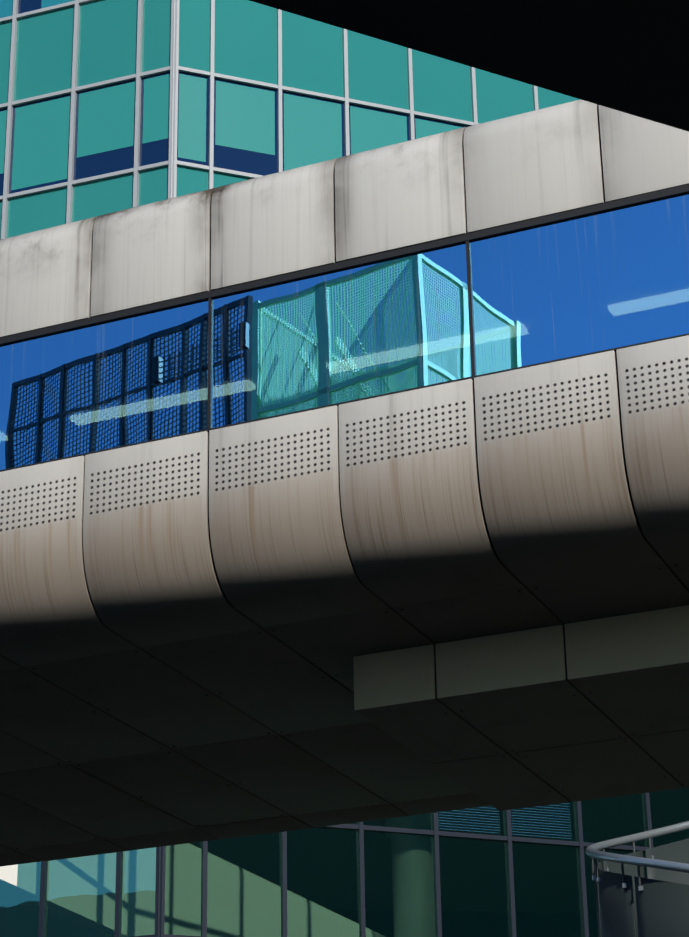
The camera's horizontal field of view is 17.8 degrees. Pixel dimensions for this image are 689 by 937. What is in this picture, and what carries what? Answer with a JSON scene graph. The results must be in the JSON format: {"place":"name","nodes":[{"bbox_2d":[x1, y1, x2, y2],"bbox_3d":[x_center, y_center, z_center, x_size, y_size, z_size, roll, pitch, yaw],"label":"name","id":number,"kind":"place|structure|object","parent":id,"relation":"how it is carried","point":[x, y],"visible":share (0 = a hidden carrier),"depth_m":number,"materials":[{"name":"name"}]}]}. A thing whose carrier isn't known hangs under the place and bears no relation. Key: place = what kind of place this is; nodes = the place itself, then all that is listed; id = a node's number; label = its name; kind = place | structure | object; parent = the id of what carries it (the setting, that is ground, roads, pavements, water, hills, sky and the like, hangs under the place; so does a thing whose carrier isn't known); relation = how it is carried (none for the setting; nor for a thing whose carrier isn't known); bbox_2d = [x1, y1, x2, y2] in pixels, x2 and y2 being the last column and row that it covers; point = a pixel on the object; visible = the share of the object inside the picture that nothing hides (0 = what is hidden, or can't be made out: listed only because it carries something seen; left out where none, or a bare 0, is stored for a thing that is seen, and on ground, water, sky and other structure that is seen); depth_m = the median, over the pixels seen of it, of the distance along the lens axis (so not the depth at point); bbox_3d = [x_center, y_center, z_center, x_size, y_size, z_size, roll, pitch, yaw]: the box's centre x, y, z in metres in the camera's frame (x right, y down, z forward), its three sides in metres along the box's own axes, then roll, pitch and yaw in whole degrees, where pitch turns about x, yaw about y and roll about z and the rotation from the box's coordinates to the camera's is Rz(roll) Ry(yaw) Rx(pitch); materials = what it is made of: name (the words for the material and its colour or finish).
{"place":"outdoors","nodes":[
{"label":"outdoors","id":0,"kind":"place"},
{"bbox_2d":[83,105,686,604],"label":"panel joints","id":1,"kind":"object","parent":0,"point":[473,389],"depth_m":15.15,"materials":[{"name":"black rubber"}]},
{"bbox_2d":[0,99,688,866],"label":"bridge cladding panels","id":2,"kind":"object","parent":1,"relation":"attached to","point":[150,639],"visible":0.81,"depth_m":15.68,"materials":[{"name":"grey metal"}]},
{"bbox_2d":[0,193,688,469],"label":"window","id":3,"kind":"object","parent":2,"relation":"in","point":[604,280],"visible":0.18,"depth_m":15.46,"materials":[{"name":"blue glass"}]},
{"bbox_2d":[0,184,688,471],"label":"bridge glass gaskets","id":4,"kind":"object","parent":3,"relation":"attached to","point":[539,221],"visible":0.38,"depth_m":15.57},
{"bbox_2d":[434,623,675,797],"bbox_3d":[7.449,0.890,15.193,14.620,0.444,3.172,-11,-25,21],"label":"joint","id":5,"kind":"object","parent":2,"relation":"attached to","point":[565,669],"depth_m":16.10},
{"bbox_2d":[353,605,688,810],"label":"soffit box","id":6,"kind":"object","parent":5,"relation":"attached to","point":[507,693],"depth_m":16.37,"materials":[{"name":"grey metal"}]},
{"bbox_2d":[249,0,688,131],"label":"entrance canopy slab","id":7,"kind":"structure","parent":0,"point":[631,57],"depth_m":4.02,"materials":[{"name":"black"}]},
{"label":"pavement","id":8,"kind":"structure","parent":0,"visible":0},
{"bbox_2d":[0,864,17,885],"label":"wall","id":9,"kind":"structure","parent":8,"relation":"on","point":[8,874],"depth_m":34.04,"materials":[{"name":"white paint"}]},
{"bbox_2d":[0,0,652,936],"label":"window mullions","id":10,"kind":"object","parent":8,"relation":"on","point":[172,164],"visible":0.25,"depth_m":38.70,"materials":[{"name":"grey metal"}]},
{"bbox_2d":[0,0,688,936],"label":"glass facade","id":11,"kind":"structure","parent":10,"relation":"in","point":[244,886],"depth_m":38.62,"materials":[{"name":"teal glass"}]},
{"bbox_2d":[585,821,688,936],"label":"railing","id":12,"kind":"object","parent":8,"relation":"on","point":[632,900],"visible":1,"depth_m":11.76,"materials":[{"name":"grey metal"}]}
]}

